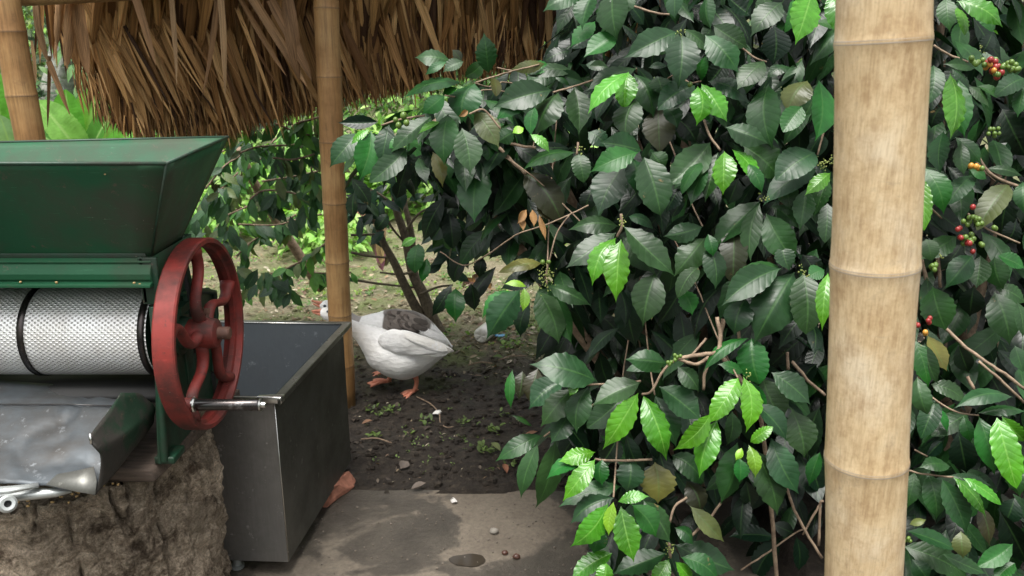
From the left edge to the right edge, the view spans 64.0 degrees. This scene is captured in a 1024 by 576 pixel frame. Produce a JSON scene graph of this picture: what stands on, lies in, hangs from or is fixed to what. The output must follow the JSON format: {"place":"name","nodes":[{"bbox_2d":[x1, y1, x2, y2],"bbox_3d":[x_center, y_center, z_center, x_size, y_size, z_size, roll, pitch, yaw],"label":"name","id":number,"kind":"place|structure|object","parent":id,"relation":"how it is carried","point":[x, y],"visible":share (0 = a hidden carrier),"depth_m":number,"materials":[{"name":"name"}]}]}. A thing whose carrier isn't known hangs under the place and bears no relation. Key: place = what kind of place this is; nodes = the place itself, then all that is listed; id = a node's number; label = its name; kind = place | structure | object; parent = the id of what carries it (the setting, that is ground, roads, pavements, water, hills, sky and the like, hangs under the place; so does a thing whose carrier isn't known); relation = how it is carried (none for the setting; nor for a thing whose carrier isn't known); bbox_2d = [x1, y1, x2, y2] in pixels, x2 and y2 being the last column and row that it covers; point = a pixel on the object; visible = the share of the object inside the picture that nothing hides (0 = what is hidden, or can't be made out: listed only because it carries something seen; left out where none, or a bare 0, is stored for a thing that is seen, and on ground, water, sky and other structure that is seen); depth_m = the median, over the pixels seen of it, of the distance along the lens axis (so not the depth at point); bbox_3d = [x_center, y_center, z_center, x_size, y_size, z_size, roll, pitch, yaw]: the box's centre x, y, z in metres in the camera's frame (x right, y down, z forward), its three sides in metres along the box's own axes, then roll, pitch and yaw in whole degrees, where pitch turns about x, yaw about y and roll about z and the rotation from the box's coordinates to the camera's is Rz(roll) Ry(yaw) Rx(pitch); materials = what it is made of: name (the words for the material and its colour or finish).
{"place":"outdoors","nodes":[
{"label":"outdoors","id":0,"kind":"place"},
{"bbox_2d":[230,490,773,575],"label":"concrete path","id":1,"kind":"structure","parent":0,"point":[398,509],"depth_m":2.83,"materials":[{"name":"grey concrete"}]},
{"bbox_2d":[0,410,231,575],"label":"tree stump","id":2,"kind":"object","parent":1,"relation":"on","point":[172,519],"visible":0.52,"depth_m":2.05,"materials":[{"name":"brown wood"}]},
{"bbox_2d":[18,174,140,506],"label":"bean husks","id":3,"kind":"object","parent":2,"relation":"on","point":[68,502],"visible":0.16,"depth_m":1.95},
{"bbox_2d":[108,389,239,481],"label":"timber block","id":4,"kind":"structure","parent":2,"relation":"on","point":[139,465],"depth_m":2.06,"materials":[{"name":"brown wood"}]},
{"bbox_2d":[0,135,266,494],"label":"coffee pulper","id":5,"kind":"object","parent":4,"relation":"on","point":[100,352],"visible":1,"depth_m":1.98,"materials":[{"name":"teal paint"}]},
{"bbox_2d":[0,483,71,512],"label":"aluminium handle","id":6,"kind":"object","parent":5,"relation":"attached to","point":[11,496],"visible":0.94,"depth_m":1.79,"materials":[{"name":"silver metal"}]},
{"bbox_2d":[120,320,350,570],"bbox_3d":[-0.933,0.527,2.862,0.574,0.639,0.754,2,17,6],"label":"steel bin","id":7,"kind":"object","parent":1,"relation":"on","point":[285,456],"visible":0.55,"depth_m":2.68,"materials":[{"name":"metal"}]},
{"bbox_2d":[323,471,355,507],"bbox_3d":[-0.680,0.745,3.120,0.146,0.068,0.238,0,16,0],"label":"brick","id":8,"kind":"object","parent":1,"relation":"on","point":[343,485],"visible":0.6,"depth_m":3.09,"materials":[{"name":"brick"}]},
{"bbox_2d":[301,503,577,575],"bbox_3d":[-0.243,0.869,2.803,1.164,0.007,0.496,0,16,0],"label":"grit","id":9,"kind":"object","parent":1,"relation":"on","point":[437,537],"visible":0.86,"depth_m":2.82,"materials":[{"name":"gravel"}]},
{"bbox_2d":[449,554,484,566],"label":"puddle","id":10,"kind":"object","parent":1,"relation":"on","point":[471,560],"visible":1,"depth_m":2.70,"materials":[{"name":"grey liquid"}]},
{"bbox_2d":[490,528,498,533],"bbox_3d":[-0.062,0.847,2.855,0.033,0.023,0.027,0,16,0],"label":"pebble","id":11,"kind":"object","parent":1,"relation":"on","point":[494,530],"visible":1,"depth_m":2.85,"materials":[{"name":"white stone"}]},
{"bbox_2d":[512,553,519,558],"bbox_3d":[0.014,0.890,2.716,0.027,0.018,0.022,0,16,0],"label":"coffee bean","id":12,"kind":"object","parent":1,"relation":"on","point":[515,556],"visible":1,"depth_m":2.71,"materials":[{"name":"brown food"}]},
{"bbox_2d":[823,0,933,575],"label":"bamboo post","id":13,"kind":"object","parent":1,"relation":"on","point":[882,58],"visible":1,"depth_m":1.04,"materials":[{"name":"beige wood"}]},
{"bbox_2d":[26,0,1023,575],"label":"ground","id":14,"kind":"structure","parent":0,"point":[452,482],"depth_m":3.95,"materials":[{"name":"soil"}]},
{"bbox_2d":[0,0,45,140],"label":"bamboo post","id":15,"kind":"object","parent":14,"relation":"on","point":[20,91],"visible":0.34,"depth_m":2.92,"materials":[{"name":"brown wood"}]},
{"bbox_2d":[21,0,131,5],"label":"bamboo beam","id":16,"kind":"structure","parent":15,"relation":"attached to","point":[37,2],"depth_m":3.01,"materials":[{"name":"brown wood"}]},
{"bbox_2d":[30,0,637,148],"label":"thatched roof","id":17,"kind":"structure","parent":16,"relation":"on","point":[173,68],"depth_m":3.61,"materials":[{"name":"brown plant"}]},
{"bbox_2d":[0,6,80,91],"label":"shrub","id":18,"kind":"object","parent":14,"relation":"on","point":[30,38],"visible":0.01,"depth_m":8.68,"materials":[{"name":"green plant"}]},
{"bbox_2d":[36,62,72,99],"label":"shrub","id":19,"kind":"object","parent":14,"relation":"on","point":[41,93],"visible":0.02,"depth_m":7.24,"materials":[{"name":"green plant"}]},
{"bbox_2d":[39,41,88,101],"bbox_3d":[-4.261,-3.407,8.277,3.842,4.207,3.025,9,19,28],"label":"mossy tree","id":20,"kind":"object","parent":14,"relation":"on","point":[67,83],"visible":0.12,"depth_m":7.62,"materials":[{"name":"green plant"}]},
{"bbox_2d":[0,74,144,140],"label":"banana plant","id":21,"kind":"object","parent":14,"relation":"on","point":[77,123],"visible":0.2,"depth_m":5.93,"materials":[{"name":"green plant"}]},
{"bbox_2d":[155,120,284,192],"bbox_3d":[-3.108,-1.547,8.063,1.936,1.708,1.662,0,16,0],"label":"shrub","id":22,"kind":"object","parent":14,"relation":"on","point":[215,187],"visible":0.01,"depth_m":8.22,"materials":[{"name":"green plant"}]},
{"bbox_2d":[192,185,260,252],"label":"shrub","id":23,"kind":"object","parent":14,"relation":"on","point":[211,225],"visible":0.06,"depth_m":6.96,"materials":[{"name":"green plant"}]},
{"bbox_2d":[184,116,357,308],"bbox_3d":[-1.411,-0.387,4.667,0.886,1.214,1.006,-8,19,-26],"label":"coffee bush","id":24,"kind":"object","parent":14,"relation":"on","point":[297,180],"visible":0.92,"depth_m":4.42,"materials":[{"name":"green plant"}]},
{"bbox_2d":[214,115,390,221],"bbox_3d":[-1.900,-1.084,7.571,1.694,1.172,1.440,0,16,0],"label":"shrub","id":25,"kind":"object","parent":14,"relation":"on","point":[347,175],"visible":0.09,"depth_m":7.38,"materials":[{"name":"green plant"}]},
{"bbox_2d":[240,98,393,145],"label":"shrub","id":26,"kind":"object","parent":14,"relation":"on","point":[315,115],"visible":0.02,"depth_m":8.84,"materials":[{"name":"green plant"}]},
{"bbox_2d":[270,209,372,260],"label":"shrub","id":27,"kind":"object","parent":14,"relation":"on","point":[317,239],"visible":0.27,"depth_m":6.59,"materials":[{"name":"green plant"}]},
{"bbox_2d":[313,0,355,408],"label":"bamboo post","id":28,"kind":"object","parent":14,"relation":"on","point":[328,67],"visible":0.77,"depth_m":3.57,"materials":[{"name":"brown wood"}]},
{"bbox_2d":[357,212,388,270],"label":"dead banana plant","id":29,"kind":"object","parent":14,"relation":"on","point":[379,251],"visible":0.3,"depth_m":5.52,"materials":[{"name":"brown plant"}]},
{"bbox_2d":[361,437,391,443],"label":"twig","id":30,"kind":"object","parent":14,"relation":"on","point":[376,438],"visible":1,"depth_m":3.50,"materials":[{"name":"brown wood"}]},
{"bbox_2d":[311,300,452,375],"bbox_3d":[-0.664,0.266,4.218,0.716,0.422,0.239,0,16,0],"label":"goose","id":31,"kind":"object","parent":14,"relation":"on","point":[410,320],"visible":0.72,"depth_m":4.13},
{"bbox_2d":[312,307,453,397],"bbox_3d":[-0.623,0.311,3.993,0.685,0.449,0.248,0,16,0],"label":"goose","id":32,"kind":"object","parent":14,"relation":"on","point":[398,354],"visible":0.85,"depth_m":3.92},
{"bbox_2d":[353,113,434,220],"bbox_3d":[-0.758,-1.156,7.891,1.739,1.198,1.441,0,16,0],"label":"shrub","id":33,"kind":"object","parent":14,"relation":"on","point":[423,205],"visible":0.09,"depth_m":7.72,"materials":[{"name":"green plant"}]},
{"bbox_2d":[399,460,409,468],"bbox_3d":[-0.432,0.708,3.288,0.041,0.019,0.040,-4,17,-14],"label":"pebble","id":34,"kind":"object","parent":14,"relation":"on","point":[403,464],"visible":1,"depth_m":3.29,"materials":[{"name":"grey stone"}]},
{"bbox_2d":[343,69,489,178],"bbox_3d":[-1.035,-1.794,8.743,2.098,1.800,1.543,0,16,0],"label":"shrub","id":35,"kind":"object","parent":14,"relation":"on","point":[380,113],"visible":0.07,"depth_m":8.48,"materials":[{"name":"green plant"}]},
{"bbox_2d":[0,6,832,129],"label":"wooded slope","id":36,"kind":"structure","parent":14,"relation":"on","point":[28,19],"depth_m":12.05,"materials":[{"name":"green plant"}]},
{"bbox_2d":[345,175,489,334],"bbox_3d":[-0.568,-0.222,4.660,0.892,1.175,0.548,0,16,0],"label":"twin stem shrub","id":37,"kind":"object","parent":14,"relation":"on","point":[378,238],"visible":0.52,"depth_m":4.68,"materials":[{"name":"green plant"}]},
{"bbox_2d":[411,481,424,488],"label":"fallen leaf","id":38,"kind":"object","parent":14,"relation":"on","point":[418,484],"visible":1,"depth_m":3.13,"materials":[{"name":"beige plant"}]},
{"bbox_2d":[205,187,652,469],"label":"weeds","id":39,"kind":"object","parent":14,"relation":"on","point":[491,426],"visible":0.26,"depth_m":4.74,"materials":[{"name":"green plant"}]},
{"bbox_2d":[416,396,453,427],"bbox_3d":[-0.369,0.577,3.835,0.040,0.020,0.373,-9,19,-28],"label":"dry tendril","id":40,"kind":"object","parent":14,"relation":"on","point":[436,409],"visible":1,"depth_m":3.85,"materials":[{"name":"brown plant"}]},
{"bbox_2d":[368,62,503,120],"bbox_3d":[-0.563,-2.069,9.062,2.291,2.140,1.830,0,16,0],"label":"shrub","id":41,"kind":"object","parent":14,"relation":"on","point":[437,93],"visible":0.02,"depth_m":8.78,"materials":[{"name":"green plant"}]},
{"bbox_2d":[462,274,491,288],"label":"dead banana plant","id":42,"kind":"object","parent":14,"relation":"on","point":[472,280],"visible":0.08,"depth_m":5.83,"materials":[{"name":"brown plant"}]},
{"bbox_2d":[474,322,494,342],"bbox_3d":[-0.141,0.247,4.785,0.092,0.095,0.216,7,18,21],"label":"plastic bottle","id":43,"kind":"object","parent":14,"relation":"on","point":[480,334],"visible":0.63,"depth_m":4.70,"materials":[{"name":"white plastic"}]},
{"bbox_2d":[278,301,705,489],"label":"soil clods","id":44,"kind":"object","parent":14,"relation":"on","point":[436,466],"visible":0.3,"depth_m":3.80,"materials":[{"name":"brown soil"}]},
{"bbox_2d":[491,442,499,449],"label":"fallen leaf","id":45,"kind":"object","parent":44,"relation":"on","point":[496,445],"visible":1,"depth_m":3.41,"materials":[{"name":"green plant"}]},
{"bbox_2d":[503,464,508,471],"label":"fallen leaf","id":46,"kind":"object","parent":14,"relation":"on","point":[506,467],"visible":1,"depth_m":3.25,"materials":[{"name":"brown plant"}]},
{"bbox_2d":[447,60,568,131],"bbox_3d":[0.098,-1.824,8.635,1.924,1.913,1.380,-5,17,-15],"label":"shrub","id":47,"kind":"object","parent":14,"relation":"on","point":[467,83],"visible":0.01,"depth_m":8.24,"materials":[{"name":"green plant"}]},
{"bbox_2d":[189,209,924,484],"bbox_3d":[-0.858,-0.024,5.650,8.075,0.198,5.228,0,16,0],"label":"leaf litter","id":48,"kind":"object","parent":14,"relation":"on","point":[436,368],"visible":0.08,"depth_m":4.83,"materials":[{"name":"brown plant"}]},
{"bbox_2d":[498,355,525,360],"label":"twig","id":49,"kind":"object","parent":48,"relation":"on","point":[513,356],"visible":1,"depth_m":4.43,"materials":[{"name":"brown wood"}]},
{"bbox_2d":[330,0,965,575],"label":"coffee bush","id":50,"kind":"object","parent":14,"relation":"on","point":[700,268],"visible":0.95,"depth_m":2.28,"materials":[{"name":"green plant"}]},
{"bbox_2d":[828,0,1023,575],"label":"coffee bush","id":51,"kind":"object","parent":14,"relation":"on","point":[972,276],"visible":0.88,"depth_m":2.24,"materials":[{"name":"green plant"}]}
]}

